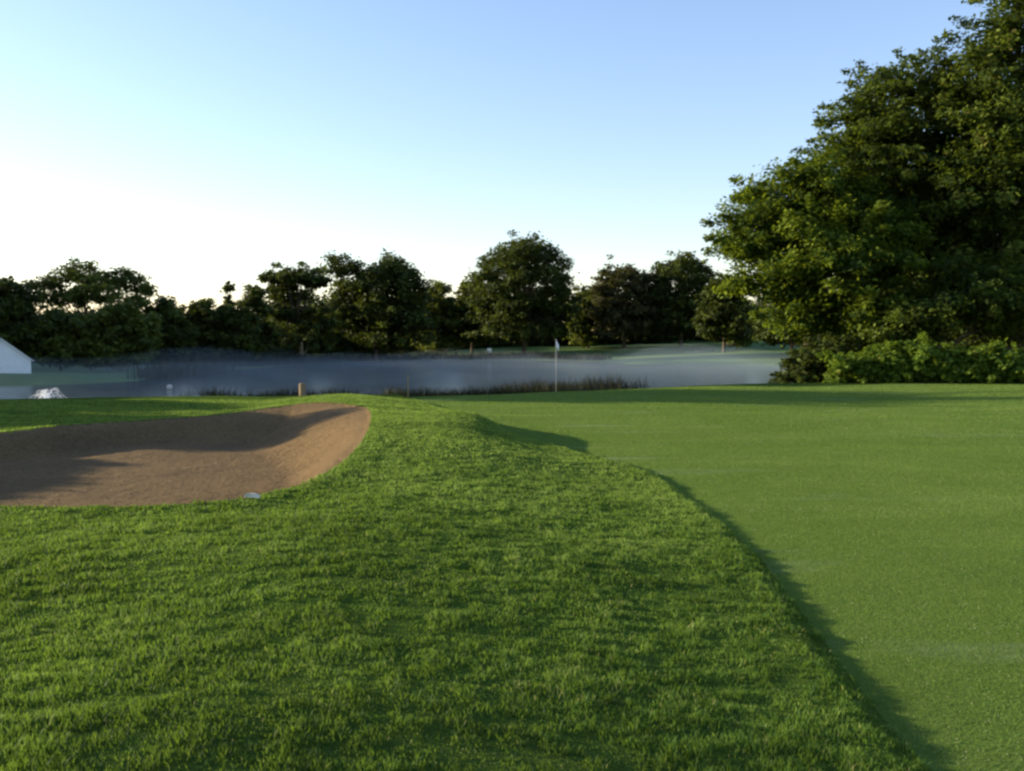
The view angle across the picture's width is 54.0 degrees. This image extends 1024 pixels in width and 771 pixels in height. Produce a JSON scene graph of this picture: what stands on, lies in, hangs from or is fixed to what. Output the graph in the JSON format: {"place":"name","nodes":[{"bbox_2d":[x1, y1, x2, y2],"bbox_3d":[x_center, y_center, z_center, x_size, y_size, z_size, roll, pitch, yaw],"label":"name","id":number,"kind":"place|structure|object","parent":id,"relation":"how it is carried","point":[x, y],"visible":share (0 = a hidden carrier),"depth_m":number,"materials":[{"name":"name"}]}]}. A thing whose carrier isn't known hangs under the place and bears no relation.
{"place":"outdoors","nodes":[
{"label":"outdoors","id":0,"kind":"place"},
{"bbox_2d":[0,360,786,398],"bbox_3d":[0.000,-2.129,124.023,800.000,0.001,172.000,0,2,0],"label":"lake water","id":1,"kind":"structure","parent":0,"point":[377,377],"depth_m":91.43,"materials":[{"name":"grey liquid"}]},
{"bbox_2d":[30,388,66,398],"bbox_3d":[-24.147,0.645,52.105,2.285,1.034,2.265,2,3,44],"label":"fountain","id":2,"kind":"object","parent":1,"relation":"on","point":[43,395],"visible":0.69,"depth_m":52.12,"materials":[{"name":"white liquid"}]},
{"bbox_2d":[0,340,1023,770],"bbox_3d":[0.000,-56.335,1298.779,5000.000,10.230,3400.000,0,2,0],"label":"ground","id":3,"kind":"structure","parent":0,"point":[642,354],"depth_m":6.16,"materials":[{"name":"green plant"}]},
{"bbox_2d":[0,338,33,373],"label":"shed","id":4,"kind":"structure","parent":3,"relation":"on","point":[13,359],"depth_m":88.38,"materials":[{"name":"white paint"}]},
{"bbox_2d":[0,275,59,360],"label":"broadleaf tree","id":5,"kind":"object","parent":3,"relation":"on","point":[17,308],"visible":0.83,"depth_m":100.31,"materials":[{"name":"green plant"}]},
{"bbox_2d":[20,304,99,370],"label":"bushy tree","id":6,"kind":"object","parent":3,"relation":"on","point":[68,334],"visible":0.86,"depth_m":102.19,"materials":[{"name":"green plant"}]},
{"bbox_2d":[17,256,158,367],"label":"airy tree","id":7,"kind":"object","parent":3,"relation":"on","point":[92,285],"visible":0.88,"depth_m":116.97,"materials":[{"name":"green plant"}]},
{"bbox_2d":[69,296,167,370],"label":"bushy tree","id":8,"kind":"object","parent":3,"relation":"on","point":[113,348],"visible":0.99,"depth_m":103.91,"materials":[{"name":"green plant"}]},
{"bbox_2d":[134,294,199,364],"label":"bushy tree","id":9,"kind":"object","parent":3,"relation":"on","point":[178,341],"visible":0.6,"depth_m":118.52,"materials":[{"name":"green plant"}]},
{"bbox_2d":[0,402,370,506],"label":"bunker sand","id":10,"kind":"structure","parent":3,"relation":"on","point":[179,460],"depth_m":20.02,"materials":[{"name":"beige sand"}]},
{"bbox_2d":[179,297,236,359],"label":"bushy tree","id":11,"kind":"object","parent":3,"relation":"on","point":[200,314],"visible":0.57,"depth_m":126.12,"materials":[{"name":"green plant"}]},
{"bbox_2d":[219,281,237,317],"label":"columnar tree","id":12,"kind":"object","parent":3,"relation":"on","point":[228,287],"visible":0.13,"depth_m":149.37,"materials":[{"name":"green plant"}]},
{"bbox_2d":[206,299,264,360],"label":"bushy tree","id":13,"kind":"object","parent":3,"relation":"on","point":[245,343],"visible":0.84,"depth_m":128.15,"materials":[{"name":"green plant"}]},
{"bbox_2d":[244,493,259,497],"bbox_3d":[-2.666,1.126,10.310,0.153,0.042,0.068,4,-3,8],"label":"white marker","id":14,"kind":"object","parent":3,"relation":"on","point":[253,495],"visible":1,"depth_m":10.29,"materials":[{"name":"plastic"}]},
{"bbox_2d":[235,283,281,355],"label":"broadleaf tree","id":15,"kind":"object","parent":3,"relation":"on","point":[255,295],"visible":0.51,"depth_m":138.85,"materials":[{"name":"green plant"}]},
{"bbox_2d":[299,383,305,395],"bbox_3d":[-7.310,0.236,35.042,0.236,0.640,0.236,0,2,0],"label":"wooden post","id":16,"kind":"object","parent":3,"relation":"on","point":[302,389],"visible":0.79,"depth_m":34.94,"materials":[{"name":"brown wood"}]},
{"bbox_2d":[298,342,306,354],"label":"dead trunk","id":17,"kind":"object","parent":3,"relation":"on","point":[301,347],"visible":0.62,"depth_m":151.74,"materials":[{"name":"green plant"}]},
{"bbox_2d":[256,261,350,354],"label":"flat topped tree","id":18,"kind":"object","parent":3,"relation":"on","point":[306,332],"visible":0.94,"depth_m":153.26,"materials":[{"name":"green plant"}]},
{"bbox_2d":[126,348,612,380],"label":"shore scrub","id":19,"kind":"object","parent":3,"relation":"on","point":[194,366],"visible":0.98,"depth_m":143.84,"materials":[{"name":"green plant"}]},
{"bbox_2d":[311,247,442,360],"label":"broadleaf tree","id":20,"kind":"object","parent":3,"relation":"on","point":[366,300],"visible":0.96,"depth_m":164.41,"materials":[{"name":"green plant"}]},
{"bbox_2d":[407,375,408,396],"bbox_3d":[-4.765,0.271,46.054,0.050,1.589,0.050,0,2,0],"label":"marker stake","id":21,"kind":"object","parent":3,"relation":"on","point":[407,385],"visible":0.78,"depth_m":46.02,"materials":[{"name":"grey paint"}]},
{"bbox_2d":[178,373,656,396],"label":"reeds","id":22,"kind":"object","parent":3,"relation":"on","point":[585,385],"visible":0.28,"depth_m":51.65,"materials":[{"name":"brown plant"}]},
{"bbox_2d":[24,288,847,364],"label":"woodland","id":23,"kind":"object","parent":3,"relation":"on","point":[341,344],"visible":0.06,"depth_m":218.61,"materials":[{"name":"green plant"}]},
{"bbox_2d":[409,279,464,352],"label":"broadleaf tree","id":24,"kind":"object","parent":3,"relation":"on","point":[442,307],"visible":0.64,"depth_m":192.99,"materials":[{"name":"green plant"}]},
{"bbox_2d":[453,280,496,353],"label":"broadleaf tree","id":25,"kind":"object","parent":3,"relation":"on","point":[467,327],"visible":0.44,"depth_m":197.34,"materials":[{"name":"green plant"}]},
{"bbox_2d":[459,229,590,353],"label":"broadleaf tree","id":26,"kind":"object","parent":3,"relation":"on","point":[529,301],"visible":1,"depth_m":184.63,"materials":[{"name":"green plant"}]},
{"bbox_2d":[563,284,614,347],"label":"broadleaf tree","id":27,"kind":"object","parent":3,"relation":"on","point":[582,336],"visible":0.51,"depth_m":201.51,"materials":[{"name":"green plant"}]},
{"bbox_2d":[584,254,668,348],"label":"broadleaf tree","id":28,"kind":"object","parent":3,"relation":"on","point":[624,314],"visible":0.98,"depth_m":196.07,"materials":[{"name":"green plant"}]},
{"bbox_2d":[634,249,719,346],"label":"broadleaf tree","id":29,"kind":"object","parent":3,"relation":"on","point":[686,271],"visible":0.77,"depth_m":195.55,"materials":[{"name":"green plant"}]},
{"bbox_2d":[681,346,713,353],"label":"rail fence","id":30,"kind":"object","parent":3,"relation":"on","point":[692,349],"visible":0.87,"depth_m":175.77,"materials":[{"name":"grey wood"}]},
{"bbox_2d":[407,384,1023,770],"bbox_3d":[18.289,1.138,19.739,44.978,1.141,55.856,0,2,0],"label":"putting green","id":31,"kind":"object","parent":3,"relation":"on","point":[865,652],"visible":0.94,"depth_m":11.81,"materials":[{"name":"green plant"}]},
{"bbox_2d":[690,264,757,352],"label":"broadleaf tree","id":32,"kind":"object","parent":3,"relation":"on","point":[725,319],"visible":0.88,"depth_m":167.49,"materials":[{"name":"green plant"}]},
{"bbox_2d":[744,282,834,356],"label":"broadleaf tree","id":33,"kind":"object","parent":3,"relation":"on","point":[764,335],"visible":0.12,"depth_m":149.70,"materials":[{"name":"green plant"}]},
{"bbox_2d":[768,331,860,382],"bbox_3d":[15.466,-1.279,51.325,4.982,3.003,4.132,0,2,0],"label":"round bush","id":34,"kind":"object","parent":3,"relation":"on","point":[805,364],"visible":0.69,"depth_m":50.78,"materials":[{"name":"green plant"}]},
{"bbox_2d":[699,134,938,346],"bbox_3d":[16.545,-6.825,55.623,12.651,14.744,11.555,0,2,0],"label":"broadleaf tree","id":35,"kind":"object","parent":3,"relation":"on","point":[839,244],"visible":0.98,"depth_m":53.75,"materials":[{"name":"green plant"}]},
{"bbox_2d":[815,343,891,382],"bbox_3d":[16.913,-0.972,49.053,4.434,2.227,3.749,0,2,0],"label":"bramble bush","id":36,"kind":"object","parent":3,"relation":"on","point":[848,367],"visible":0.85,"depth_m":48.05,"materials":[{"name":"green plant"}]},
{"bbox_2d":[812,331,907,353],"bbox_3d":[20.646,-2.275,59.056,8.314,5.328,7.402,0,2,0],"label":"bush","id":37,"kind":"object","parent":3,"relation":"on","point":[865,343],"visible":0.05,"depth_m":58.23,"materials":[{"name":"green plant"}]},
{"bbox_2d":[851,340,933,383],"bbox_3d":[18.258,-1.041,48.550,4.141,2.332,3.220,0,2,0],"label":"bramble bush","id":38,"kind":"object","parent":3,"relation":"on","point":[883,357],"visible":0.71,"depth_m":47.61,"materials":[{"name":"green plant"}]},
{"bbox_2d":[790,46,1009,314],"bbox_3d":[24.937,-10.302,61.546,14.755,20.674,15.532,0,2,0],"label":"feathery tree","id":39,"kind":"object","parent":3,"relation":"on","point":[883,133],"visible":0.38,"depth_m":57.44,"materials":[{"name":"green plant"}]},
{"bbox_2d":[837,250,1023,348],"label":"understorey tree","id":40,"kind":"object","parent":3,"relation":"on","point":[946,302],"visible":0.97,"depth_m":50.96,"materials":[{"name":"green plant"}]},
{"bbox_2d":[894,331,971,381],"bbox_3d":[19.966,-1.248,47.901,4.299,2.660,3.902,0,2,0],"label":"bramble bush","id":41,"kind":"object","parent":3,"relation":"on","point":[925,358],"visible":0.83,"depth_m":47.07,"materials":[{"name":"green plant"}]},
{"bbox_2d":[900,0,1023,349],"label":"broadleaf tree","id":42,"kind":"object","parent":3,"relation":"on","point":[997,52],"visible":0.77,"depth_m":54.65,"materials":[{"name":"green plant"}]},
{"bbox_2d":[938,342,1005,382],"bbox_3d":[21.550,-0.995,47.617,4.317,2.155,3.657,0,2,0],"label":"bramble bush","id":43,"kind":"object","parent":3,"relation":"on","point":[964,364],"visible":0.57,"depth_m":46.60,"materials":[{"name":"green plant"}]},
{"bbox_2d":[936,328,1011,349],"bbox_3d":[29.422,-3.005,63.671,7.357,5.168,8.824,2,3,37],"label":"bush","id":44,"kind":"object","parent":3,"relation":"on","point":[974,343],"visible":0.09,"depth_m":61.28,"materials":[{"name":"green plant"}]},
{"bbox_2d":[961,337,1023,382],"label":"bramble bush","id":45,"kind":"object","parent":3,"relation":"on","point":[1011,362],"visible":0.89,"depth_m":46.17,"materials":[{"name":"green plant"}]},
{"bbox_2d":[976,333,1013,347],"bbox_3d":[32.135,-3.573,61.059,8.317,6.317,8.072,0,2,0],"label":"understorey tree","id":46,"kind":"object","parent":3,"relation":"on","point":[1003,341],"visible":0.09,"depth_m":60.58,"materials":[{"name":"green plant"}]},
{"bbox_2d":[0,0,1023,321],"label":"sky","id":47,"kind":"structure","parent":0,"point":[195,147],"materials":[{"name":"blue"}]}
]}

